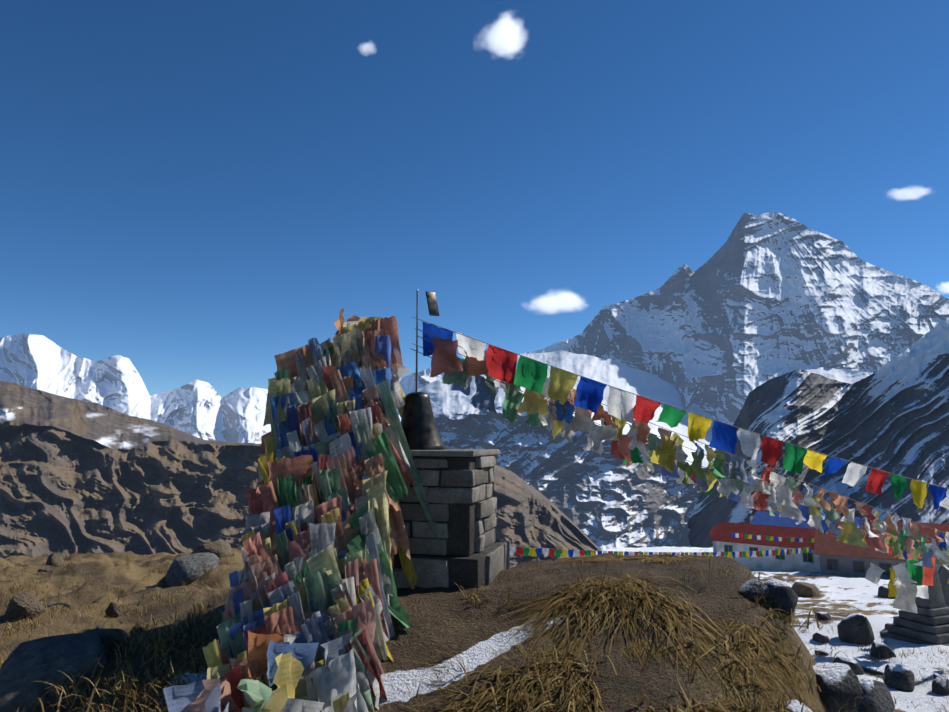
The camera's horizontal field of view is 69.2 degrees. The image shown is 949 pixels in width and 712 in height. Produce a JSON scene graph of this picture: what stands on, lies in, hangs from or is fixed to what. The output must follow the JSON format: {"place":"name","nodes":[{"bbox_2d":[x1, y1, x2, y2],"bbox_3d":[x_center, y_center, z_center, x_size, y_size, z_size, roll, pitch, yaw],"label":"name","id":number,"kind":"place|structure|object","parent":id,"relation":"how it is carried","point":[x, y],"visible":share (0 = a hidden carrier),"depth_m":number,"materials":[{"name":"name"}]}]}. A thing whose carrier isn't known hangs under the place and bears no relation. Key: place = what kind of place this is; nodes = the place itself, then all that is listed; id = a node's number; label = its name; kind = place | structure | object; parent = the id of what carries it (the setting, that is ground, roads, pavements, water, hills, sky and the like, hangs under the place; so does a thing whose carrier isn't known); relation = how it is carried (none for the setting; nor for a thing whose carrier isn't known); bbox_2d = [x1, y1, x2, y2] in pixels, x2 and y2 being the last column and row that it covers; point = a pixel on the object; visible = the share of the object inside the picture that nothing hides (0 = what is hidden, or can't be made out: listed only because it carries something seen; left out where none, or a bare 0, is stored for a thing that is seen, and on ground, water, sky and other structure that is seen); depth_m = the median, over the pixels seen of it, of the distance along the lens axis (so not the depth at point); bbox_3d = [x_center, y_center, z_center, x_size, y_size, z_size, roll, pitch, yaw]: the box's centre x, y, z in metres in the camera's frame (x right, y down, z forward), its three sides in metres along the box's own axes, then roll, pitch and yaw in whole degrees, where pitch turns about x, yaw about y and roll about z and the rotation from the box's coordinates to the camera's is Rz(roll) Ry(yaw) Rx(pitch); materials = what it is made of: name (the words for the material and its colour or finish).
{"place":"outdoors","nodes":[
{"label":"outdoors","id":0,"kind":"place"},
{"bbox_2d":[0,334,430,443],"bbox_3d":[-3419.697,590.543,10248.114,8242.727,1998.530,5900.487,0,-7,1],"label":"mountain peaks","id":1,"kind":"object","parent":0,"point":[203,410],"visible":0.33,"depth_m":10618.73,"materials":[{"name":"white snow"}]},
{"bbox_2d":[0,381,600,567],"bbox_3d":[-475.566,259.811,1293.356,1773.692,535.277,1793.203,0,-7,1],"label":"brown mountain cliffs","id":2,"kind":"structure","parent":0,"point":[81,476],"depth_m":794.88,"materials":[{"name":"brown stone"}]},
{"bbox_2d":[415,288,417,391],"bbox_3d":[-0.405,0.083,4.814,0.014,1.134,0.014,0,-7,1],"label":"pole","id":3,"kind":"object","parent":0,"point":[416,340],"visible":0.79,"depth_m":4.83,"materials":[{"name":"grey metal"}]},
{"bbox_2d":[0,546,948,711],"bbox_3d":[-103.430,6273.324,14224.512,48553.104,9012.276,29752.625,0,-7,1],"label":"ground","id":4,"kind":"structure","parent":0,"point":[441,618],"depth_m":3.74,"materials":[{"name":"brown soil"}]},
{"bbox_2d":[4,592,45,618],"bbox_3d":[-4.382,2.466,6.705,0.359,0.287,0.331,5,-1,-19],"label":"rock","id":5,"kind":"object","parent":4,"relation":"on","point":[23,605],"visible":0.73,"depth_m":6.61,"materials":[{"name":"brown stone"}]},
{"bbox_2d":[39,568,48,571],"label":"stone","id":6,"kind":"object","parent":4,"relation":"on","point":[45,569],"visible":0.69,"depth_m":21.01,"materials":[{"name":"grey stone"}]},
{"bbox_2d":[0,633,106,711],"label":"rock","id":7,"kind":"object","parent":4,"relation":"on","point":[35,663],"visible":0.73,"depth_m":3.23,"materials":[{"name":"grey stone"}]},
{"bbox_2d":[46,553,63,566],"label":"stone","id":8,"kind":"object","parent":4,"relation":"on","point":[54,559],"visible":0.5,"depth_m":25.45,"materials":[{"name":"beige stone"}]},
{"bbox_2d":[83,628,127,655],"bbox_3d":[-1.946,1.532,3.598,0.255,0.206,0.279,0,-9,-30],"label":"rock","id":9,"kind":"object","parent":4,"relation":"on","point":[106,635],"visible":0.38,"depth_m":3.54,"materials":[{"name":"grey stone"}]},
{"bbox_2d":[105,602,121,617],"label":"stone","id":10,"kind":"object","parent":4,"relation":"on","point":[113,608],"visible":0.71,"depth_m":7.33,"materials":[{"name":"brown stone"}]},
{"bbox_2d":[130,625,143,635],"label":"stone","id":11,"kind":"object","parent":4,"relation":"on","point":[137,629],"visible":0.42,"depth_m":3.95,"materials":[{"name":"grey stone"}]},
{"bbox_2d":[165,552,218,587],"bbox_3d":[-6.178,4.733,15.049,0.926,0.679,1.348,-3,-5,10],"label":"rock","id":12,"kind":"object","parent":4,"relation":"on","point":[190,568],"visible":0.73,"depth_m":14.71,"materials":[{"name":"grey stone"}]},
{"bbox_2d":[191,541,233,557],"bbox_3d":[-8.501,6.388,22.408,1.370,0.762,1.059,4,-2,21],"label":"rock","id":13,"kind":"object","parent":4,"relation":"on","point":[218,549],"visible":0.54,"depth_m":22.07,"materials":[{"name":"beige stone"}]},
{"bbox_2d":[163,308,439,711],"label":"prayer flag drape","id":14,"kind":"object","parent":4,"relation":"on","point":[303,628],"visible":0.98,"depth_m":3.50,"materials":[{"name":"fabric"}]},
{"bbox_2d":[221,482,263,651],"bbox_3d":[-1.139,0.741,3.525,0.007,1.686,1.508,0,-7,-3],"label":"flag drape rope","id":15,"kind":"object","parent":14,"relation":"attached to","point":[239,584],"visible":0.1,"depth_m":3.34,"materials":[{"name":"brown"}]},
{"bbox_2d":[352,385,363,539],"bbox_3d":[-0.642,0.652,3.685,0.007,1.898,1.821,1,-7,-6],"label":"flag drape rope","id":16,"kind":"object","parent":14,"relation":"attached to","point":[356,491],"visible":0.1,"depth_m":3.77,"materials":[{"name":"brown"}]},
{"bbox_2d":[356,423,372,683],"bbox_3d":[-0.571,0.633,3.708,0.007,1.941,1.866,1,-7,-6],"label":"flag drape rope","id":17,"kind":"object","parent":14,"relation":"attached to","point":[364,558],"visible":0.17,"depth_m":3.45,"materials":[{"name":"brown"}]},
{"bbox_2d":[392,568,417,587],"bbox_3d":[-0.394,1.337,4.180,0.314,0.115,0.202,-3,-3,-12],"label":"cairn loose block","id":18,"kind":"object","parent":4,"relation":"on","point":[400,579],"depth_m":4.08,"materials":[{"name":"grey stone"}]},
{"bbox_2d":[393,449,509,587],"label":"stone pillar","id":19,"kind":"structure","parent":4,"relation":"on","point":[468,549],"depth_m":4.20,"materials":[{"name":"stone"}]},
{"bbox_2d":[401,291,444,449],"bbox_3d":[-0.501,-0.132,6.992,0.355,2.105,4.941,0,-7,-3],"label":"spire","id":20,"kind":"structure","parent":19,"relation":"on","point":[419,427],"depth_m":4.52,"materials":[{"name":"metal"}]},
{"bbox_2d":[412,343,946,553],"bbox_3d":[4.788,1.870,8.224,12.720,3.067,0.005,5,-8,-35],"label":"prayer line rope","id":21,"kind":"object","parent":19,"relation":"attached to","point":[689,461],"visible":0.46,"depth_m":6.54,"materials":[{"name":"grey fabric"}]},
{"bbox_2d":[415,328,947,533],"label":"prayer line rope","id":22,"kind":"object","parent":19,"relation":"hanging from","point":[723,451],"visible":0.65,"depth_m":6.89,"materials":[{"name":"grey fabric"}]},
{"bbox_2d":[416,335,948,543],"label":"prayer line rope","id":23,"kind":"object","parent":19,"relation":"hanging from","point":[694,450],"visible":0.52,"depth_m":6.56,"materials":[{"name":"grey fabric"}]},
{"bbox_2d":[423,322,948,613],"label":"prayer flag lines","id":24,"kind":"object","parent":19,"relation":"attached to","point":[910,583],"visible":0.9,"depth_m":6.14,"materials":[{"name":"fabric"}]},
{"bbox_2d":[511,546,806,551],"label":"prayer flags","id":25,"kind":"object","parent":24,"relation":"attached to","point":[626,551],"visible":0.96,"depth_m":26.40,"materials":[{"name":"grey"}]},
{"bbox_2d":[412,316,947,488],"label":"prayer line rope","id":26,"kind":"object","parent":24,"relation":"attached to","point":[663,403],"visible":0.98,"depth_m":5.52,"materials":[{"name":"grey fabric"}]},
{"bbox_2d":[0,551,948,711],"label":"dry grass","id":27,"kind":"structure","parent":4,"relation":"on","point":[542,685],"depth_m":3.15,"materials":[{"name":"brown plant"}]},
{"bbox_2d":[708,525,716,552],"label":"lodge","id":28,"kind":"structure","parent":4,"relation":"on","point":[712,531],"depth_m":95.38,"materials":[{"name":"red"}]},
{"bbox_2d":[738,579,768,601],"bbox_3d":[1.477,1.261,3.640,0.154,0.140,0.110,-3,-2,40],"label":"rock","id":29,"kind":"object","parent":4,"relation":"on","point":[750,588],"visible":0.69,"depth_m":3.62,"materials":[{"name":"grey stone"}]},
{"bbox_2d":[711,522,820,571],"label":"long lodge","id":30,"kind":"structure","parent":4,"relation":"on","point":[800,562],"depth_m":74.45,"materials":[{"name":"red"}]},
{"bbox_2d":[763,579,797,619],"bbox_3d":[1.605,1.311,3.645,0.185,0.248,0.265,0,-13,-10],"label":"rock","id":31,"kind":"object","parent":4,"relation":"on","point":[780,591],"visible":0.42,"depth_m":3.56,"materials":[{"name":"grey stone"}]},
{"bbox_2d":[783,700,812,711],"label":"rock","id":32,"kind":"object","parent":4,"relation":"on","point":[795,705],"visible":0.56,"depth_m":2.78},
{"bbox_2d":[791,582,819,596],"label":"rock","id":33,"kind":"object","parent":4,"relation":"on","point":[802,589],"visible":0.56,"depth_m":49.23,"materials":[{"name":"brown stone"}]},
{"bbox_2d":[750,511,861,528],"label":"building roof","id":34,"kind":"structure","parent":4,"relation":"on","point":[761,518],"depth_m":86.02,"materials":[{"name":"blue"}]},
{"bbox_2d":[812,632,828,642],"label":"stone","id":35,"kind":"object","parent":4,"relation":"on","point":[819,637],"visible":0.73,"depth_m":11.51,"materials":[{"name":"grey stone"}]},
{"bbox_2d":[815,648,828,655],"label":"stone","id":36,"kind":"object","parent":4,"relation":"on","point":[822,652],"visible":0.75,"depth_m":10.04,"materials":[{"name":"grey stone"}]},
{"bbox_2d":[815,612,831,620],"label":"stone","id":37,"kind":"object","parent":4,"relation":"on","point":[825,616],"visible":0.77,"depth_m":13.24,"materials":[{"name":"grey stone"}]},
{"bbox_2d":[813,662,862,711],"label":"rock","id":38,"kind":"object","parent":4,"relation":"on","point":[840,680],"visible":0.77,"depth_m":3.28,"materials":[{"name":"grey stone"}]},
{"bbox_2d":[833,655,863,674],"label":"rock","id":39,"kind":"object","parent":4,"relation":"on","point":[855,666],"visible":0.46,"depth_m":9.10,"materials":[{"name":"grey stone"}]},
{"bbox_2d":[837,613,874,644],"bbox_3d":[6.486,4.699,11.699,0.544,0.667,0.537,-4,-8,30],"label":"rock","id":40,"kind":"object","parent":4,"relation":"on","point":[853,628],"visible":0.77,"depth_m":11.51,"materials":[{"name":"grey stone"}]},
{"bbox_2d":[858,703,864,711],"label":"stone","id":41,"kind":"object","parent":4,"relation":"on","point":[860,709],"visible":0.21,"depth_m":7.37,"materials":[{"name":"stone"}]},
{"bbox_2d":[814,528,929,579],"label":"building","id":42,"kind":"structure","parent":4,"relation":"on","point":[839,558],"depth_m":63.98,"materials":[{"name":"red"}]},
{"bbox_2d":[857,677,894,711],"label":"rock","id":43,"kind":"object","parent":4,"relation":"on","point":[877,696],"visible":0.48,"depth_m":7.40,"materials":[{"name":"grey stone"}]},
{"bbox_2d":[870,640,895,658],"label":"stone","id":44,"kind":"object","parent":4,"relation":"on","point":[877,647],"visible":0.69,"depth_m":10.20,"materials":[{"name":"grey stone"}]},
{"bbox_2d":[878,585,895,598],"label":"stone","id":45,"kind":"object","parent":4,"relation":"on","point":[883,591],"visible":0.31,"depth_m":47.57,"materials":[{"name":"grey stone"}]},
{"bbox_2d":[883,664,914,691],"bbox_3d":[5.294,4.049,8.550,0.357,0.367,0.390,0,-7,3],"label":"rock","id":46,"kind":"object","parent":4,"relation":"on","point":[899,677],"visible":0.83,"depth_m":8.46,"materials":[{"name":"grey stone"}]},
{"bbox_2d":[862,519,948,570],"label":"lodge","id":47,"kind":"structure","parent":4,"relation":"on","point":[943,528],"depth_m":69.62,"materials":[{"name":"blue"}]},
{"bbox_2d":[880,557,948,645],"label":"chorten","id":48,"kind":"object","parent":4,"relation":"on","point":[928,623],"visible":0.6,"depth_m":11.43,"materials":[{"name":"stone"}]},
{"bbox_2d":[938,565,948,606],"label":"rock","id":49,"kind":"object","parent":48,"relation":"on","point":[943,573],"visible":0.27,"depth_m":35.90,"materials":[{"name":"grey stone"}]},
{"bbox_2d":[932,677,948,695],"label":"stone","id":50,"kind":"object","parent":4,"relation":"on","point":[940,685],"visible":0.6,"depth_m":8.19,"materials":[{"name":"grey stone"}]},
{"bbox_2d":[0,0,948,397],"label":"sky","id":51,"kind":"structure","parent":0,"point":[191,190],"materials":[{"name":"blue"}]},
{"bbox_2d":[403,350,872,549],"bbox_3d":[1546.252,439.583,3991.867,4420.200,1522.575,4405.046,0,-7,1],"label":"mountain slopes","id":52,"kind":"structure","parent":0,"point":[605,500],"depth_m":3981.45,"materials":[{"name":"grey stone"}]},
{"bbox_2d":[419,211,948,423],"bbox_3d":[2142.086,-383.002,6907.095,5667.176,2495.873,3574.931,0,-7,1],"label":"mountain","id":53,"kind":"structure","parent":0,"point":[754,301],"depth_m":6601.11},
{"bbox_2d":[688,317,948,547],"bbox_3d":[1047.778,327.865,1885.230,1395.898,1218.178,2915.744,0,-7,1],"label":"mountain ridge","id":54,"kind":"structure","parent":0,"point":[892,416],"depth_m":2414.82,"materials":[{"name":"grey stone"}]}
]}

